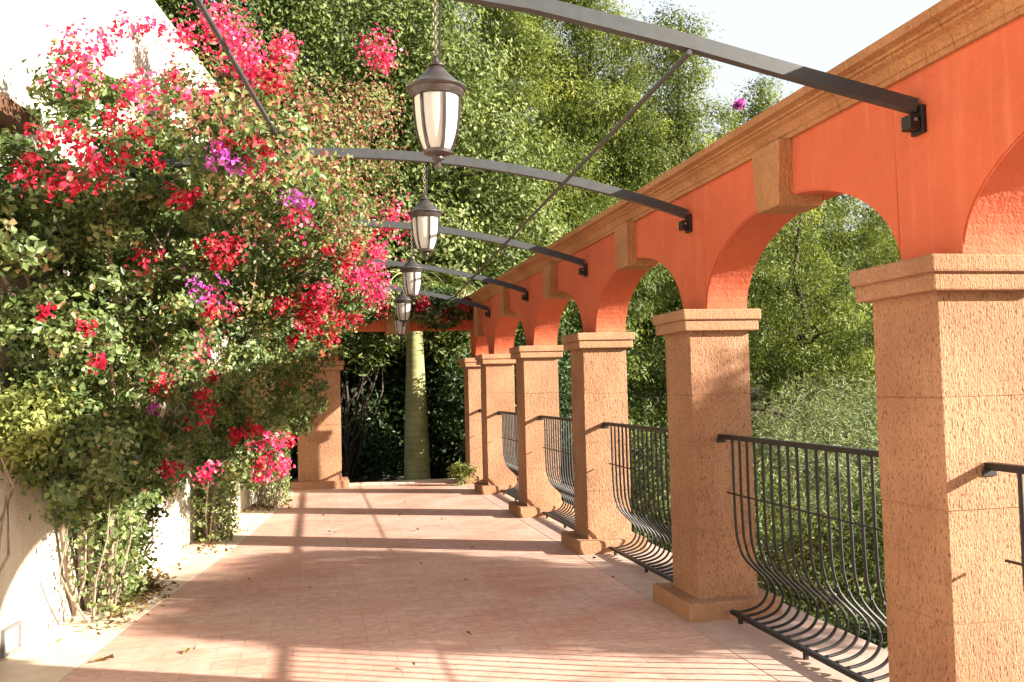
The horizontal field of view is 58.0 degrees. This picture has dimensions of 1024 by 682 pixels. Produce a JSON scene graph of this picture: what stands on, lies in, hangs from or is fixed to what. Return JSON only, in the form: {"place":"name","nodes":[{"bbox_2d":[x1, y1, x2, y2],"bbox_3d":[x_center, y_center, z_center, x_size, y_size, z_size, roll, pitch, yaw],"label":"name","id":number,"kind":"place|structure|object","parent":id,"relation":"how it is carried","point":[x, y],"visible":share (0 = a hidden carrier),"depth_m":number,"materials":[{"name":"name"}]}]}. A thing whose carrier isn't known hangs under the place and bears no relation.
{"place":"outdoors","nodes":[
{"label":"outdoors","id":0,"kind":"place"},
{"bbox_2d":[59,481,778,681],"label":"paving","id":1,"kind":"structure","parent":0,"point":[377,601],"depth_m":6.01,"materials":[{"name":"tile"}]},
{"bbox_2d":[93,654,113,660],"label":"fallen leaf","id":2,"kind":"object","parent":1,"relation":"on","point":[104,658],"visible":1,"depth_m":5.07,"materials":[{"name":"plant"}]},
{"bbox_2d":[291,300,470,489],"bbox_3d":[-2.003,0.784,14.296,2.785,2.855,0.614,-1,-3,-12],"label":"gateway","id":3,"kind":"object","parent":1,"relation":"on","point":[319,460],"visible":0.49,"depth_m":13.89,"materials":[{"name":"stone"}]},
{"bbox_2d":[335,276,474,333],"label":"bougainvillea","id":4,"kind":"object","parent":3,"relation":"on","point":[442,314],"visible":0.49,"depth_m":14.06,"materials":[{"name":"green plant"}]},
{"bbox_2d":[183,501,660,665],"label":"scattered leaves","id":5,"kind":"object","parent":1,"relation":"on","point":[413,663],"visible":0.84,"depth_m":7.58,"materials":[{"name":"brown plant"}]},
{"bbox_2d":[447,459,479,485],"bbox_3d":[-0.727,1.960,13.777,0.475,0.422,0.333,-2,-3,17],"label":"sprout","id":6,"kind":"object","parent":1,"relation":"on","point":[459,472],"visible":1,"depth_m":13.76,"materials":[{"name":"green plant"}]},
{"bbox_2d":[168,0,940,241],"label":"sky","id":7,"kind":"structure","parent":0,"point":[820,35],"materials":[{"name":"white"}]},
{"bbox_2d":[284,348,879,617],"bbox_3d":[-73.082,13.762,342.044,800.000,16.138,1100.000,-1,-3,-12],"label":"ground","id":8,"kind":"structure","parent":0,"point":[393,477],"depth_m":25.36,"materials":[{"name":"green plant"}]},
{"bbox_2d":[0,0,277,659],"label":"white wall","id":9,"kind":"structure","parent":8,"relation":"on","point":[35,598],"depth_m":5.87,"materials":[{"name":"paint"}]},
{"bbox_2d":[0,621,21,658],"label":"recessed wall light","id":10,"kind":"structure","parent":9,"relation":"attached to","point":[10,639],"depth_m":5.24,"materials":[{"name":"grey metal"}]},
{"bbox_2d":[0,359,95,572],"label":"climbing shrub","id":11,"kind":"object","parent":9,"relation":"attached to","point":[22,423],"visible":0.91,"depth_m":5.06,"materials":[{"name":"yellow plant"}]},
{"bbox_2d":[154,0,338,258],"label":"broadleaf tree","id":12,"kind":"object","parent":8,"relation":"on","point":[174,8],"visible":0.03,"depth_m":16.62,"materials":[{"name":"green plant"}]},
{"bbox_2d":[242,0,419,354],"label":"pine tree","id":13,"kind":"object","parent":8,"relation":"on","point":[328,58],"visible":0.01,"depth_m":27.91,"materials":[{"name":"green plant"}]},
{"bbox_2d":[288,328,405,479],"bbox_3d":[-2.957,0.913,16.998,2.818,3.430,1.618,0,-3,-23],"label":"shrub","id":14,"kind":"object","parent":8,"relation":"on","point":[370,344],"visible":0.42,"depth_m":17.09,"materials":[{"name":"green plant"}]},
{"bbox_2d":[187,0,593,445],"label":"broadleaf tree","id":15,"kind":"object","parent":8,"relation":"on","point":[484,206],"visible":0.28,"depth_m":17.93,"materials":[{"name":"green plant"}]},
{"bbox_2d":[378,257,479,479],"bbox_3d":[-1.658,0.605,16.474,3.273,4.250,3.753,-3,-3,23],"label":"palm tree","id":16,"kind":"object","parent":8,"relation":"on","point":[416,452],"visible":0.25,"depth_m":16.30,"materials":[{"name":"palm bark"},{"name":"leaf"}]},
{"bbox_2d":[423,330,470,463],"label":"shrub","id":17,"kind":"object","parent":8,"relation":"on","point":[459,343],"visible":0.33,"depth_m":17.20,"materials":[{"name":"green plant"}]},
{"bbox_2d":[372,0,534,269],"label":"pine tree","id":18,"kind":"object","parent":8,"relation":"on","point":[449,1],"visible":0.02,"depth_m":34.23,"materials":[{"name":"green plant"}]},
{"bbox_2d":[283,322,654,482],"bbox_3d":[-1.591,1.206,17.977,8.726,3.711,4.146,-1,-3,-12],"label":"hedge","id":19,"kind":"object","parent":8,"relation":"on","point":[382,442],"visible":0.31,"depth_m":17.74,"materials":[{"name":"green plant"}]},
{"bbox_2d":[342,286,636,485],"bbox_3d":[-3.936,1.174,20.855,13.164,5.152,3.695,-1,-3,-12],"label":"thicket","id":20,"kind":"object","parent":8,"relation":"on","point":[567,331],"depth_m":20.79,"materials":[{"name":"green plant"}]},
{"bbox_2d":[422,337,572,483],"bbox_3d":[0.058,1.463,16.267,3.318,3.349,2.452,-1,-3,2],"label":"shrub","id":21,"kind":"object","parent":8,"relation":"on","point":[456,391],"visible":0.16,"depth_m":16.13,"materials":[{"name":"green plant"}]},
{"bbox_2d":[445,2,643,338],"bbox_3d":[-0.330,-4.389,26.318,8.924,14.557,7.743,-1,-3,-12],"label":"pine tree","id":22,"kind":"object","parent":8,"relation":"on","point":[512,21],"visible":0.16,"depth_m":26.52,"materials":[{"name":"green plant"}]},
{"bbox_2d":[470,0,663,287],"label":"pine tree","id":23,"kind":"object","parent":8,"relation":"on","point":[543,24],"visible":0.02,"depth_m":35.95,"materials":[{"name":"green plant"}]},
{"bbox_2d":[502,252,661,434],"bbox_3d":[0.514,0.573,21.167,5.087,5.733,3.928,-4,-4,44],"label":"pine tree","id":24,"kind":"object","parent":8,"relation":"on","point":[568,313],"visible":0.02,"depth_m":20.79,"materials":[{"name":"green plant"}]},
{"bbox_2d":[521,187,682,451],"bbox_3d":[2.764,-0.263,21.844,5.513,6.852,5.464,-1,-3,-12],"label":"pine tree","id":25,"kind":"object","parent":8,"relation":"on","point":[639,308],"visible":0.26,"depth_m":21.61,"materials":[{"name":"green plant"}]},
{"bbox_2d":[514,0,693,357],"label":"pine tree","id":26,"kind":"object","parent":8,"relation":"on","point":[590,95],"visible":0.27,"depth_m":28.82,"materials":[{"name":"green plant"}]},
{"bbox_2d":[561,415,669,542],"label":"shrub","id":27,"kind":"object","parent":8,"relation":"on","point":[649,449],"visible":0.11,"depth_m":15.79,"materials":[{"name":"green plant"}]},
{"bbox_2d":[589,16,696,361],"bbox_3d":[5.158,-6.039,38.245,9.194,14.649,8.273,-1,-3,-12],"label":"pine tree","id":28,"kind":"object","parent":8,"relation":"on","point":[633,71],"visible":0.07,"depth_m":37.97,"materials":[{"name":"green plant"}]},
{"bbox_2d":[430,218,897,389],"bbox_3d":[4.621,-3.262,49.809,58.611,12.348,29.577,-1,-3,-12],"label":"wood","id":29,"kind":"object","parent":8,"relation":"on","point":[653,383],"depth_m":36.96,"materials":[{"name":"plant"}]},
{"bbox_2d":[597,0,827,369],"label":"pine tree","id":30,"kind":"object","parent":8,"relation":"on","point":[677,115],"visible":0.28,"depth_m":29.06,"materials":[{"name":"green plant"}]},
{"bbox_2d":[630,443,802,560],"bbox_3d":[2.658,2.485,12.887,2.540,2.198,3.564,-3,-3,24],"label":"shrub","id":31,"kind":"object","parent":8,"relation":"on","point":[666,509],"visible":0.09,"depth_m":12.70,"materials":[{"name":"green plant"}]},
{"bbox_2d":[732,98,746,109],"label":"blossoms","id":32,"kind":"object","parent":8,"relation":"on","point":[738,104],"visible":1,"depth_m":20.04,"materials":[{"name":"plant"}]},
{"bbox_2d":[631,367,886,624],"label":"undergrowth","id":33,"kind":"object","parent":8,"relation":"on","point":[766,554],"visible":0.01,"depth_m":23.87,"materials":[{"name":"green plant"}]},
{"bbox_2d":[644,200,876,486],"bbox_3d":[6.640,-0.059,21.750,5.557,7.190,6.964,1,-4,-43],"label":"pine tree","id":34,"kind":"object","parent":8,"relation":"on","point":[801,367],"visible":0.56,"depth_m":21.06,"materials":[{"name":"green plant"}]},
{"bbox_2d":[663,73,873,419],"bbox_3d":[8.868,-3.365,30.949,7.601,12.191,7.886,-1,-3,-12],"label":"pine tree","id":35,"kind":"object","parent":8,"relation":"on","point":[764,89],"visible":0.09,"depth_m":30.23,"materials":[{"name":"green plant"}]},
{"bbox_2d":[751,352,880,571],"bbox_3d":[5.323,2.000,14.958,5.887,3.744,3.790,-1,-3,-12],"label":"shrub","id":36,"kind":"object","parent":8,"relation":"on","point":[866,431],"visible":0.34,"depth_m":14.34,"materials":[{"name":"green plant"}]},
{"bbox_2d":[755,469,886,635],"bbox_3d":[4.034,2.357,10.133,3.948,2.152,2.593,1,-4,-39],"label":"shrub","id":37,"kind":"object","parent":8,"relation":"on","point":[869,540],"visible":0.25,"depth_m":9.54,"materials":[{"name":"green plant"}]},
{"bbox_2d":[758,194,899,404],"bbox_3d":[12.161,-3.092,33.622,7.600,11.252,7.773,-4,-4,43],"label":"pine tree","id":38,"kind":"object","parent":8,"relation":"on","point":[864,222],"visible":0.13,"depth_m":31.93,"materials":[{"name":"green plant"}]},
{"bbox_2d":[779,584,887,649],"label":"shrub","id":39,"kind":"object","parent":8,"relation":"on","point":[862,633],"visible":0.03,"depth_m":7.36,"materials":[{"name":"green plant"}]},
{"bbox_2d":[804,210,900,409],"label":"pine tree","id":40,"kind":"object","parent":8,"relation":"on","point":[890,254],"visible":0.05,"depth_m":24.92,"materials":[{"name":"green plant"}]},
{"bbox_2d":[852,309,874,366],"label":"pine tree","id":41,"kind":"object","parent":8,"relation":"on","point":[869,336],"depth_m":29.04,"materials":[{"name":"green plant"}]},
{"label":"terrace slab","id":42,"kind":"structure","parent":0,"visible":0},
{"bbox_2d":[0,488,294,681],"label":"pale kerb","id":43,"kind":"structure","parent":42,"relation":"on","point":[44,657],"depth_m":5.77,"materials":[{"name":"stone"}]},
{"bbox_2d":[87,568,180,634],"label":"leaf litter","id":44,"kind":"object","parent":43,"relation":"on","point":[152,586],"visible":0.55,"depth_m":6.49,"materials":[{"name":"brown plant"}]},
{"bbox_2d":[0,8,383,643],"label":"bougainvillea","id":45,"kind":"object","parent":43,"relation":"on","point":[112,460],"visible":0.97,"depth_m":5.33,"materials":[{"name":"green plant"}]},
{"bbox_2d":[177,519,247,566],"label":"leaf litter","id":46,"kind":"object","parent":43,"relation":"on","point":[204,543],"visible":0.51,"depth_m":8.88,"materials":[{"name":"beige plant"}]},
{"bbox_2d":[241,493,299,514],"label":"leaf litter","id":47,"kind":"object","parent":43,"relation":"on","point":[262,506],"visible":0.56,"depth_m":11.60,"materials":[{"name":"brown plant"}]},
{"bbox_2d":[133,0,412,545],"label":"bougainvillea","id":48,"kind":"object","parent":43,"relation":"on","point":[319,273],"visible":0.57,"depth_m":8.47,"materials":[{"name":"green plant"}]},
{"bbox_2d":[231,189,396,508],"bbox_3d":[-2.584,0.022,12.293,2.092,4.227,3.730,-1,-3,-12],"label":"bougainvillea","id":49,"kind":"object","parent":43,"relation":"on","point":[282,477],"visible":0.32,"depth_m":11.58,"materials":[{"name":"green plant"}]},
{"bbox_2d":[289,478,457,488],"bbox_3d":[-1.996,2.212,14.380,3.860,0.022,0.345,-1,-3,-12],"label":"threshold step","id":50,"kind":"object","parent":42,"relation":"on","point":[400,482],"visible":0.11,"depth_m":14.38,"materials":[{"name":"stone"}]},
{"bbox_2d":[459,481,888,681],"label":"kerb","id":51,"kind":"structure","parent":42,"relation":"on","point":[775,658],"depth_m":5.26,"materials":[{"name":"beige stone"}]},
{"bbox_2d":[498,411,518,500],"bbox_3d":[0.137,1.468,11.755,0.242,1.120,1.942,-1,-3,-12],"label":"railing","id":52,"kind":"object","parent":51,"relation":"on","point":[508,420],"visible":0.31,"depth_m":12.16,"materials":[{"name":"black metal"}]},
{"bbox_2d":[538,415,574,530],"bbox_3d":[0.629,1.342,9.450,0.242,1.120,1.942,-1,-3,-12],"label":"railing","id":53,"kind":"object","parent":51,"relation":"on","point":[565,491],"visible":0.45,"depth_m":9.76,"materials":[{"name":"black metal"}]},
{"bbox_2d":[602,422,672,581],"bbox_3d":[1.121,1.216,7.145,0.242,1.120,1.942,-1,-3,-12],"label":"railing","id":54,"kind":"object","parent":51,"relation":"on","point":[638,521],"visible":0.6,"depth_m":7.29,"materials":[{"name":"black metal"}]},
{"bbox_2d":[459,0,1023,681],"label":"arcade","id":55,"kind":"object","parent":51,"relation":"on","point":[943,194],"visible":0.97,"depth_m":4.02,"materials":[{"name":"orange paint"}]},
{"bbox_2d":[6,148,691,232],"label":"roof beam","id":56,"kind":"structure","parent":55,"relation":"attached to","point":[685,225],"depth_m":5.79,"materials":[{"name":"grey metal"}]},
{"bbox_2d":[407,162,442,260],"bbox_3d":[-0.535,-0.803,5.695,0.220,0.616,0.220,-1,-3,-12],"label":"hanging lantern","id":57,"kind":"object","parent":56,"relation":"hanging from","point":[424,213],"visible":1,"depth_m":5.63,"materials":[{"name":"white glass"}]},
{"bbox_2d":[139,219,587,276],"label":"roof beam","id":58,"kind":"structure","parent":55,"relation":"attached to","point":[583,271],"depth_m":8.17,"materials":[{"name":"grey metal"}]},
{"bbox_2d":[399,230,423,302],"bbox_3d":[-0.871,-0.656,8.032,0.220,0.651,0.220,-1,-3,-12],"label":"hanging lantern","id":59,"kind":"object","parent":58,"relation":"hanging from","point":[411,269],"visible":0.98,"depth_m":7.97,"materials":[{"name":"white glass"}]},
{"bbox_2d":[223,259,528,301],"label":"roof beam","id":60,"kind":"structure","parent":55,"relation":"attached to","point":[466,275],"depth_m":10.50,"materials":[{"name":"grey metal"}]},
{"bbox_2d":[393,281,411,326],"bbox_3d":[-1.220,-0.504,10.366,0.220,0.686,0.220,-1,-3,-12],"label":"hanging lantern","id":61,"kind":"object","parent":60,"relation":"hanging from","point":[402,300],"visible":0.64,"depth_m":10.30,"materials":[{"name":"white glass"}]},
{"bbox_2d":[374,285,489,317],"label":"roof beam","id":62,"kind":"structure","parent":55,"relation":"attached to","point":[451,298],"depth_m":12.84,"materials":[{"name":"grey metal"}]},
{"bbox_2d":[393,291,406,338],"bbox_3d":[-1.535,-0.357,12.707,0.220,0.668,0.220,-1,-3,-12],"label":"hanging lantern","id":63,"kind":"object","parent":62,"relation":"hanging from","point":[400,329],"visible":0.5,"depth_m":12.64,"materials":[{"name":"white glass"}]},
{"bbox_2d":[452,0,926,136],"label":"roof beam","id":64,"kind":"structure","parent":55,"relation":"attached to","point":[913,123],"depth_m":3.57,"materials":[{"name":"grey metal"}]},
{"bbox_2d":[194,0,354,268],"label":"tie rod","id":65,"kind":"object","parent":64,"relation":"attached to","point":[214,28],"depth_m":3.66,"materials":[{"name":"grey paint"}]},
{"bbox_2d":[406,0,466,169],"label":"hanging lantern","id":66,"kind":"object","parent":64,"relation":"hanging from","point":[436,90],"visible":1,"depth_m":3.28,"materials":[{"name":"white glass"}]},
{"bbox_2d":[453,49,691,297],"bbox_3d":[-0.069,-0.855,8.224,0.022,0.022,9.513,-1,-3,-9],"label":"tie rod","id":67,"kind":"object","parent":64,"relation":"attached to","point":[662,80],"visible":1,"depth_m":4.79,"materials":[{"name":"grey paint"}]},
{"bbox_2d":[716,434,888,681],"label":"railing","id":68,"kind":"object","parent":51,"relation":"on","point":[806,650],"visible":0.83,"depth_m":4.85,"materials":[{"name":"black metal"}]},
{"bbox_2d":[982,462,1023,590],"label":"railing","id":69,"kind":"object","parent":51,"relation":"on","point":[991,468],"visible":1,"depth_m":3.34,"materials":[{"name":"black metal"}]}
]}

